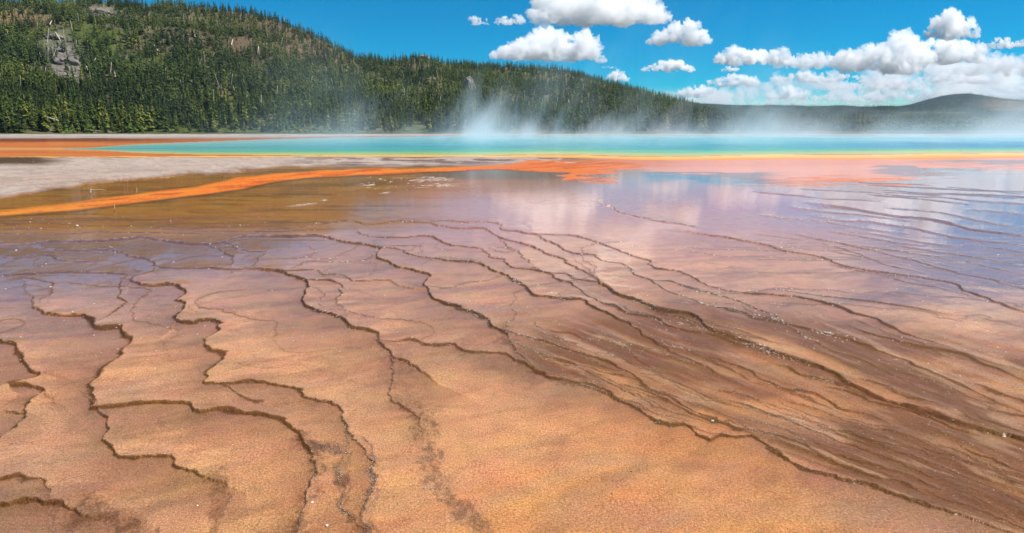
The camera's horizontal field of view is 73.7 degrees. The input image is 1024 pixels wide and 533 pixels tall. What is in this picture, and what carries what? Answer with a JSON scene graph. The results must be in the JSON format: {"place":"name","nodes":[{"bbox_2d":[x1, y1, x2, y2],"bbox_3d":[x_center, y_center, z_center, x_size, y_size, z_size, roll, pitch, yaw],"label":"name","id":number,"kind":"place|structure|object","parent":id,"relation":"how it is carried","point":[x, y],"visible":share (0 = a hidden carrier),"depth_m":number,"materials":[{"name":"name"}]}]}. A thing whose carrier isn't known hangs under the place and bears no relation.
{"place":"outdoors","nodes":[
{"label":"outdoors","id":0,"kind":"place"},
{"bbox_2d":[2,158,466,193],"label":"gravel","id":1,"kind":"structure","parent":0,"point":[230,166],"depth_m":39.05,"materials":[{"name":"stone"}]},
{"bbox_2d":[0,1,792,132],"bbox_3d":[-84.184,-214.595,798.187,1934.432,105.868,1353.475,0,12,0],"label":"hill","id":2,"kind":"structure","parent":0,"point":[417,126],"depth_m":454.39,"materials":[{"name":"green plant"}]},
{"bbox_2d":[1,108,9,132],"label":"pine tree","id":3,"kind":"object","parent":2,"relation":"on","point":[4,126],"visible":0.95,"depth_m":234.66,"materials":[{"name":"green plant"}]},
{"bbox_2d":[3,104,11,130],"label":"pine tree","id":4,"kind":"object","parent":2,"relation":"on","point":[7,115],"visible":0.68,"depth_m":237.44,"materials":[{"name":"green plant"}]},
{"bbox_2d":[9,113,20,132],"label":"pine tree","id":5,"kind":"object","parent":2,"relation":"on","point":[13,124],"visible":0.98,"depth_m":236.38,"materials":[{"name":"green plant"}]},
{"bbox_2d":[12,102,26,132],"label":"pine tree","id":6,"kind":"object","parent":2,"relation":"on","point":[18,120],"visible":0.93,"depth_m":238.33,"materials":[{"name":"green plant"}]},
{"bbox_2d":[17,104,27,125],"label":"pine tree","id":7,"kind":"object","parent":2,"relation":"on","point":[21,116],"visible":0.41,"depth_m":245.44,"materials":[{"name":"green plant"}]},
{"bbox_2d":[28,99,38,122],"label":"pine tree","id":8,"kind":"object","parent":2,"relation":"on","point":[34,108],"visible":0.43,"depth_m":253.34,"materials":[{"name":"green plant"}]},
{"bbox_2d":[29,107,37,126],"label":"pine tree","id":9,"kind":"object","parent":2,"relation":"on","point":[33,114],"visible":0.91,"depth_m":249.51,"materials":[{"name":"green plant"}]},
{"bbox_2d":[35,104,49,130],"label":"pine tree","id":10,"kind":"object","parent":2,"relation":"on","point":[40,121],"visible":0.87,"depth_m":245.70,"materials":[{"name":"green plant"}]},
{"bbox_2d":[41,106,50,131],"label":"pine tree","id":11,"kind":"object","parent":2,"relation":"on","point":[45,126],"visible":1,"depth_m":244.80,"materials":[{"name":"green plant"}]},
{"bbox_2d":[44,33,64,39],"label":"rock outcrop","id":12,"kind":"object","parent":2,"relation":"on","point":[49,36],"visible":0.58,"depth_m":438.35,"materials":[{"name":"grey stone"}]},
{"bbox_2d":[51,57,80,65],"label":"rock outcrop","id":13,"kind":"object","parent":2,"relation":"on","point":[58,61],"visible":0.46,"depth_m":379.50,"materials":[{"name":"grey stone"}]},
{"bbox_2d":[55,72,76,80],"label":"rock outcrop","id":14,"kind":"object","parent":2,"relation":"on","point":[64,73],"visible":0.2,"depth_m":337.72,"materials":[{"name":"grey stone"}]},
{"bbox_2d":[76,98,84,124],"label":"pine tree","id":15,"kind":"object","parent":2,"relation":"on","point":[79,110],"visible":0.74,"depth_m":258.50,"materials":[{"name":"green plant"}]},
{"bbox_2d":[79,108,85,130],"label":"pine tree","id":16,"kind":"object","parent":2,"relation":"on","point":[81,125],"visible":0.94,"depth_m":254.15,"materials":[{"name":"green plant"}]},
{"bbox_2d":[90,97,96,123],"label":"pine tree","id":17,"kind":"object","parent":2,"relation":"on","point":[93,111],"visible":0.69,"depth_m":265.65,"materials":[{"name":"green plant"}]},
{"bbox_2d":[93,109,100,128],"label":"pine tree","id":18,"kind":"object","parent":2,"relation":"on","point":[96,121],"visible":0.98,"depth_m":258.03,"materials":[{"name":"green plant"}]},
{"bbox_2d":[89,8,111,14],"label":"rock outcrop","id":19,"kind":"object","parent":2,"relation":"on","point":[101,10],"visible":0.42,"depth_m":529.87,"materials":[{"name":"grey stone"}]},
{"bbox_2d":[100,105,107,131],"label":"pine tree","id":20,"kind":"object","parent":2,"relation":"on","point":[102,115],"visible":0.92,"depth_m":253.22,"materials":[{"name":"green plant"}]},
{"bbox_2d":[112,109,120,130],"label":"pine tree","id":21,"kind":"object","parent":2,"relation":"on","point":[115,123],"visible":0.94,"depth_m":258.95,"materials":[{"name":"green plant"}]},
{"bbox_2d":[122,106,129,132],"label":"pine tree","id":22,"kind":"object","parent":2,"relation":"on","point":[126,123],"visible":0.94,"depth_m":256.19,"materials":[{"name":"green plant"}]},
{"bbox_2d":[127,101,136,128],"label":"pine tree","id":23,"kind":"object","parent":2,"relation":"on","point":[133,118],"visible":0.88,"depth_m":264.21,"materials":[{"name":"green plant"}]},
{"bbox_2d":[135,109,141,130],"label":"pine tree","id":24,"kind":"object","parent":2,"relation":"on","point":[138,124],"visible":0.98,"depth_m":259.09,"materials":[{"name":"green plant"}]},
{"bbox_2d":[138,105,145,130],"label":"pine tree","id":25,"kind":"object","parent":2,"relation":"on","point":[141,120],"visible":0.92,"depth_m":261.24,"materials":[{"name":"green plant"}]},
{"bbox_2d":[140,97,146,123],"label":"pine tree","id":26,"kind":"object","parent":2,"relation":"on","point":[143,110],"visible":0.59,"depth_m":275.53,"materials":[{"name":"green plant"}]},
{"bbox_2d":[144,112,155,130],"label":"pine tree","id":27,"kind":"object","parent":2,"relation":"on","point":[149,125],"visible":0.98,"depth_m":263.56,"materials":[{"name":"green plant"}]},
{"bbox_2d":[150,99,155,123],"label":"pine tree","id":28,"kind":"object","parent":2,"relation":"on","point":[152,110],"visible":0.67,"depth_m":278.64,"materials":[{"name":"green plant"}]},
{"bbox_2d":[153,107,163,128],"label":"pine tree","id":29,"kind":"object","parent":2,"relation":"on","point":[159,119],"visible":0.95,"depth_m":269.91,"materials":[{"name":"green plant"}]},
{"bbox_2d":[162,112,168,131],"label":"pine tree","id":30,"kind":"object","parent":2,"relation":"on","point":[165,126],"visible":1,"depth_m":264.27,"materials":[{"name":"green plant"}]},
{"bbox_2d":[171,117,178,130],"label":"pine tree","id":31,"kind":"object","parent":2,"relation":"on","point":[175,125],"visible":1,"depth_m":265.12,"materials":[{"name":"green plant"}]},
{"bbox_2d":[173,97,179,122],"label":"pine tree","id":32,"kind":"object","parent":2,"relation":"on","point":[176,107],"visible":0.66,"depth_m":284.31,"materials":[{"name":"green plant"}]},
{"bbox_2d":[187,115,191,132],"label":"pine tree","id":33,"kind":"object","parent":2,"relation":"on","point":[189,126],"visible":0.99,"depth_m":266.28,"materials":[{"name":"green plant"}]},
{"bbox_2d":[188,98,192,123],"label":"pine tree","id":34,"kind":"object","parent":2,"relation":"on","point":[190,113],"visible":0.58,"depth_m":286.81,"materials":[{"name":"green plant"}]},
{"bbox_2d":[191,105,197,127],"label":"pine tree","id":35,"kind":"object","parent":2,"relation":"on","point":[195,123],"visible":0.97,"depth_m":277.24,"materials":[{"name":"green plant"}]},
{"bbox_2d":[195,115,202,131],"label":"pine tree","id":36,"kind":"object","parent":2,"relation":"on","point":[199,127],"visible":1,"depth_m":269.65,"materials":[{"name":"green plant"}]},
{"bbox_2d":[204,111,208,128],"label":"pine tree","id":37,"kind":"object","parent":2,"relation":"on","point":[206,121],"visible":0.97,"depth_m":274.28,"materials":[{"name":"green plant"}]},
{"bbox_2d":[211,117,216,131],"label":"pine tree","id":38,"kind":"object","parent":2,"relation":"on","point":[213,125],"visible":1,"depth_m":268.47,"materials":[{"name":"green plant"}]},
{"bbox_2d":[213,105,219,127],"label":"pine tree","id":39,"kind":"object","parent":2,"relation":"on","point":[216,118],"visible":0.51,"depth_m":278.14,"materials":[{"name":"green plant"}]},
{"bbox_2d":[222,100,229,121],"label":"pine tree","id":40,"kind":"object","parent":2,"relation":"on","point":[226,110],"visible":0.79,"depth_m":289.90,"materials":[{"name":"green plant"}]},
{"bbox_2d":[230,108,237,131],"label":"pine tree","id":41,"kind":"object","parent":2,"relation":"on","point":[233,125],"visible":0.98,"depth_m":271.98,"materials":[{"name":"green plant"}]},
{"bbox_2d":[234,107,239,127],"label":"pine tree","id":42,"kind":"object","parent":2,"relation":"on","point":[236,120],"visible":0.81,"depth_m":281.98,"materials":[{"name":"green plant"}]},
{"bbox_2d":[241,108,248,125],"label":"pine tree","id":43,"kind":"object","parent":2,"relation":"on","point":[245,120],"visible":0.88,"depth_m":285.33,"materials":[{"name":"green plant"}]},
{"bbox_2d":[248,105,252,128],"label":"pine tree","id":44,"kind":"object","parent":2,"relation":"on","point":[250,121],"visible":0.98,"depth_m":284.30,"materials":[{"name":"green plant"}]},
{"bbox_2d":[250,114,258,128],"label":"pine tree","id":45,"kind":"object","parent":2,"relation":"on","point":[255,124],"visible":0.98,"depth_m":282.50,"materials":[{"name":"green plant"}]},
{"bbox_2d":[253,102,260,123],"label":"pine tree","id":46,"kind":"object","parent":2,"relation":"on","point":[254,110],"visible":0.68,"depth_m":294.31,"materials":[{"name":"green plant"}]},
{"bbox_2d":[267,108,271,130],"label":"pine tree","id":47,"kind":"object","parent":2,"relation":"on","point":[269,123],"visible":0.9,"depth_m":282.16,"materials":[{"name":"green plant"}]},
{"bbox_2d":[271,109,280,130],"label":"pine tree","id":48,"kind":"object","parent":2,"relation":"on","point":[274,126],"visible":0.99,"depth_m":278.33,"materials":[{"name":"green plant"}]},
{"bbox_2d":[278,111,282,130],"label":"pine tree","id":49,"kind":"object","parent":2,"relation":"on","point":[280,124],"visible":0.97,"depth_m":280.33,"materials":[{"name":"green plant"}]},
{"bbox_2d":[280,106,286,129],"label":"pine tree","id":50,"kind":"object","parent":2,"relation":"on","point":[283,119],"visible":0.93,"depth_m":282.41,"materials":[{"name":"green plant"}]},
{"bbox_2d":[289,103,299,127],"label":"pine tree","id":51,"kind":"object","parent":2,"relation":"on","point":[294,116],"visible":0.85,"depth_m":289.95,"materials":[{"name":"green plant"}]},
{"bbox_2d":[304,104,311,126],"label":"pine tree","id":52,"kind":"object","parent":2,"relation":"on","point":[307,119],"visible":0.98,"depth_m":299.08,"materials":[{"name":"green plant"}]},
{"bbox_2d":[313,112,319,127],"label":"pine tree","id":53,"kind":"object","parent":2,"relation":"on","point":[317,120],"visible":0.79,"depth_m":292.59,"materials":[{"name":"green plant"}]},
{"bbox_2d":[325,109,332,130],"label":"pine tree","id":54,"kind":"object","parent":2,"relation":"on","point":[328,124],"visible":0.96,"depth_m":283.68,"materials":[{"name":"green plant"}]},
{"bbox_2d":[331,103,337,128],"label":"pine tree","id":55,"kind":"object","parent":2,"relation":"on","point":[334,115],"visible":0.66,"depth_m":296.57,"materials":[{"name":"green plant"}]},
{"bbox_2d":[338,108,345,129],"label":"pine tree","id":56,"kind":"object","parent":2,"relation":"on","point":[342,119],"visible":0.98,"depth_m":290.85,"materials":[{"name":"green plant"}]},
{"bbox_2d":[357,107,364,129],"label":"pine tree","id":57,"kind":"object","parent":2,"relation":"on","point":[361,119],"visible":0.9,"depth_m":301.48,"materials":[{"name":"green plant"}]},
{"bbox_2d":[367,107,373,130],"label":"pine tree","id":58,"kind":"object","parent":2,"relation":"on","point":[370,124],"visible":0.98,"depth_m":298.87,"materials":[{"name":"green plant"}]},
{"bbox_2d":[382,113,388,131],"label":"pine tree","id":59,"kind":"object","parent":2,"relation":"on","point":[385,128],"visible":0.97,"depth_m":291.95,"materials":[{"name":"green plant"}]},
{"bbox_2d":[388,110,394,131],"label":"pine tree","id":60,"kind":"object","parent":2,"relation":"on","point":[390,124],"visible":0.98,"depth_m":293.16,"materials":[{"name":"green plant"}]},
{"bbox_2d":[393,111,398,129],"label":"pine tree","id":61,"kind":"object","parent":2,"relation":"on","point":[395,122],"visible":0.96,"depth_m":304.46,"materials":[{"name":"green plant"}]},
{"bbox_2d":[397,113,403,129],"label":"pine tree","id":62,"kind":"object","parent":2,"relation":"on","point":[401,123],"visible":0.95,"depth_m":300.73,"materials":[{"name":"green plant"}]},
{"bbox_2d":[427,112,431,131],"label":"pine tree","id":63,"kind":"object","parent":2,"relation":"on","point":[429,125],"visible":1,"depth_m":297.77,"materials":[{"name":"green plant"}]},
{"bbox_2d":[431,116,437,131],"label":"pine tree","id":64,"kind":"object","parent":2,"relation":"on","point":[434,128],"visible":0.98,"depth_m":298.38,"materials":[{"name":"green plant"}]},
{"bbox_2d":[0,0,868,132],"bbox_3d":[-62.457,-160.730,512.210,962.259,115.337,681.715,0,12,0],"label":"forest","id":65,"kind":"object","parent":2,"relation":"on","point":[44,86],"visible":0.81,"depth_m":409.94,"materials":[{"name":"green plant"}]},
{"bbox_2d":[438,113,445,131],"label":"pine tree","id":66,"kind":"object","parent":2,"relation":"on","point":[442,127],"visible":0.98,"depth_m":300.52,"materials":[{"name":"green plant"}]},
{"bbox_2d":[445,111,453,131],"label":"pine tree","id":67,"kind":"object","parent":2,"relation":"on","point":[449,120],"visible":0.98,"depth_m":300.06,"materials":[{"name":"green plant"}]},
{"bbox_2d":[463,76,475,88],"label":"rock outcrop","id":68,"kind":"object","parent":2,"relation":"on","point":[468,80],"visible":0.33,"depth_m":519.17,"materials":[{"name":"grey stone"}]},
{"bbox_2d":[468,108,472,130],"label":"pine tree","id":69,"kind":"object","parent":2,"relation":"on","point":[471,122],"visible":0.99,"depth_m":309.11,"materials":[{"name":"green plant"}]},
{"bbox_2d":[476,108,484,131],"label":"pine tree","id":70,"kind":"object","parent":2,"relation":"on","point":[479,121],"visible":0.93,"depth_m":303.76,"materials":[{"name":"green plant"}]},
{"bbox_2d":[481,110,487,130],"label":"pine tree","id":71,"kind":"object","parent":2,"relation":"on","point":[484,125],"visible":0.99,"depth_m":301.63,"materials":[{"name":"green plant"}]},
{"bbox_2d":[489,106,493,128],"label":"pine tree","id":72,"kind":"object","parent":2,"relation":"on","point":[491,120],"visible":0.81,"depth_m":318.14,"materials":[{"name":"green plant"}]},
{"bbox_2d":[491,109,497,131],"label":"pine tree","id":73,"kind":"object","parent":2,"relation":"on","point":[494,125],"visible":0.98,"depth_m":302.74,"materials":[{"name":"green plant"}]},
{"bbox_2d":[496,109,501,131],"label":"pine tree","id":74,"kind":"object","parent":2,"relation":"on","point":[498,125],"visible":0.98,"depth_m":303.53,"materials":[{"name":"green plant"}]},
{"bbox_2d":[535,111,540,130],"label":"pine tree","id":75,"kind":"object","parent":2,"relation":"on","point":[538,123],"visible":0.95,"depth_m":312.97,"materials":[{"name":"green plant"}]},
{"bbox_2d":[546,106,550,128],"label":"pine tree","id":76,"kind":"object","parent":2,"relation":"on","point":[548,117],"visible":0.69,"depth_m":322.60,"materials":[{"name":"green plant"}]},
{"bbox_2d":[547,110,554,130],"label":"pine tree","id":77,"kind":"object","parent":2,"relation":"on","point":[552,122],"visible":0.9,"depth_m":315.80,"materials":[{"name":"green plant"}]},
{"bbox_2d":[572,113,577,130],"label":"pine tree","id":78,"kind":"object","parent":2,"relation":"on","point":[575,124],"visible":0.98,"depth_m":310.50,"materials":[{"name":"green plant"}]},
{"bbox_2d":[590,114,595,130],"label":"pine tree","id":79,"kind":"object","parent":2,"relation":"on","point":[593,125],"visible":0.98,"depth_m":319.37,"materials":[{"name":"green plant"}]},
{"bbox_2d":[600,114,605,131],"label":"pine tree","id":80,"kind":"object","parent":2,"relation":"on","point":[603,122],"visible":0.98,"depth_m":313.42,"materials":[{"name":"green plant"}]},
{"bbox_2d":[608,113,614,130],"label":"pine tree","id":81,"kind":"object","parent":2,"relation":"on","point":[611,124],"visible":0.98,"depth_m":318.12,"materials":[{"name":"green plant"}]},
{"bbox_2d":[623,108,629,130],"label":"pine tree","id":82,"kind":"object","parent":2,"relation":"on","point":[626,121],"visible":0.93,"depth_m":321.95,"materials":[{"name":"green plant"}]},
{"bbox_2d":[634,106,639,124],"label":"pine tree","id":83,"kind":"object","parent":2,"relation":"on","point":[636,115],"visible":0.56,"depth_m":337.68,"materials":[{"name":"green plant"}]},
{"bbox_2d":[638,113,643,130],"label":"pine tree","id":84,"kind":"object","parent":2,"relation":"on","point":[641,120],"visible":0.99,"depth_m":321.83,"materials":[{"name":"green plant"}]},
{"bbox_2d":[642,110,647,130],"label":"pine tree","id":85,"kind":"object","parent":2,"relation":"on","point":[644,123],"visible":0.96,"depth_m":322.69,"materials":[{"name":"green plant"}]},
{"bbox_2d":[648,107,656,128],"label":"pine tree","id":86,"kind":"object","parent":2,"relation":"on","point":[653,118],"visible":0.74,"depth_m":334.49,"materials":[{"name":"green plant"}]},
{"bbox_2d":[655,107,662,131],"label":"pine tree","id":87,"kind":"object","parent":2,"relation":"on","point":[659,122],"visible":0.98,"depth_m":316.07,"materials":[{"name":"green plant"}]},
{"bbox_2d":[663,110,670,131],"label":"pine tree","id":88,"kind":"object","parent":2,"relation":"on","point":[666,123],"visible":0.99,"depth_m":316.52,"materials":[{"name":"green plant"}]},
{"bbox_2d":[675,111,684,130],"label":"pine tree","id":89,"kind":"object","parent":2,"relation":"on","point":[678,124],"visible":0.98,"depth_m":325.07,"materials":[{"name":"green plant"}]},
{"bbox_2d":[683,111,689,130],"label":"pine tree","id":90,"kind":"object","parent":2,"relation":"on","point":[685,123],"visible":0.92,"depth_m":326.44,"materials":[{"name":"green plant"}]},
{"bbox_2d":[695,113,701,131],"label":"pine tree","id":91,"kind":"object","parent":2,"relation":"on","point":[697,126],"visible":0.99,"depth_m":321.35,"materials":[{"name":"green plant"}]},
{"bbox_2d":[694,110,705,130],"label":"pine tree","id":92,"kind":"object","parent":2,"relation":"on","point":[701,123],"visible":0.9,"depth_m":323.16,"materials":[{"name":"green plant"}]},
{"bbox_2d":[698,108,706,131],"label":"pine tree","id":93,"kind":"object","parent":2,"relation":"on","point":[704,123],"visible":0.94,"depth_m":324.33,"materials":[{"name":"green plant"}]},
{"bbox_2d":[709,111,715,131],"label":"pine tree","id":94,"kind":"object","parent":2,"relation":"on","point":[712,127],"visible":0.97,"depth_m":328.05,"materials":[{"name":"green plant"}]},
{"bbox_2d":[713,112,720,129],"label":"pine tree","id":95,"kind":"object","parent":2,"relation":"on","point":[716,122],"visible":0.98,"depth_m":327.90,"materials":[{"name":"green plant"}]},
{"bbox_2d":[719,113,723,130],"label":"pine tree","id":96,"kind":"object","parent":2,"relation":"on","point":[721,122],"visible":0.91,"depth_m":336.70,"materials":[{"name":"green plant"}]},
{"bbox_2d":[724,110,729,130],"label":"pine tree","id":97,"kind":"object","parent":2,"relation":"on","point":[727,124],"visible":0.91,"depth_m":342.83,"materials":[{"name":"green plant"}]},
{"bbox_2d":[749,114,757,130],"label":"pine tree","id":98,"kind":"object","parent":2,"relation":"on","point":[753,123],"visible":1,"depth_m":343.26,"materials":[{"name":"green plant"}]},
{"bbox_2d":[762,109,771,130],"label":"pine tree","id":99,"kind":"object","parent":2,"relation":"on","point":[766,126],"visible":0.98,"depth_m":336.49,"materials":[{"name":"green plant"}]},
{"bbox_2d":[800,113,807,130],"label":"pine tree","id":100,"kind":"object","parent":2,"relation":"on","point":[805,118],"visible":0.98,"depth_m":352.36,"materials":[{"name":"green plant"}]},
{"bbox_2d":[813,111,820,130],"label":"pine tree","id":101,"kind":"object","parent":2,"relation":"on","point":[817,121],"visible":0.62,"depth_m":349.04,"materials":[{"name":"green plant"}]},
{"bbox_2d":[0,128,1023,532],"bbox_3d":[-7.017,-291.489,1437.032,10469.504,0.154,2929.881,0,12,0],"label":"ground","id":102,"kind":"structure","parent":0,"point":[190,366],"depth_m":7.15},
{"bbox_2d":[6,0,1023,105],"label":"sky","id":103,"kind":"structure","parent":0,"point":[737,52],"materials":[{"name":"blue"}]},
{"bbox_2d":[20,179,1021,532],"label":"sinter grains","id":104,"kind":"object","parent":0,"point":[582,347],"visible":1,"depth_m":7.06},
{"bbox_2d":[65,135,1023,155],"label":"hot spring water","id":105,"kind":"structure","parent":0,"point":[669,145],"depth_m":82.81,"materials":[{"name":"teal liquid"}]},
{"bbox_2d":[694,93,1023,127],"bbox_3d":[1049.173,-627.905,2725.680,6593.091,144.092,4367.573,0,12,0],"label":"distant hills","id":106,"kind":"structure","parent":0,"point":[960,104],"depth_m":2342.41,"materials":[{"name":"green plant"}]},
{"bbox_2d":[703,91,1023,130],"bbox_3d":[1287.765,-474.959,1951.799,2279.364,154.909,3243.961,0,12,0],"label":"distant forest","id":107,"kind":"object","parent":106,"relation":"on","point":[959,123],"visible":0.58,"depth_m":592.51,"materials":[{"name":"green plant"}]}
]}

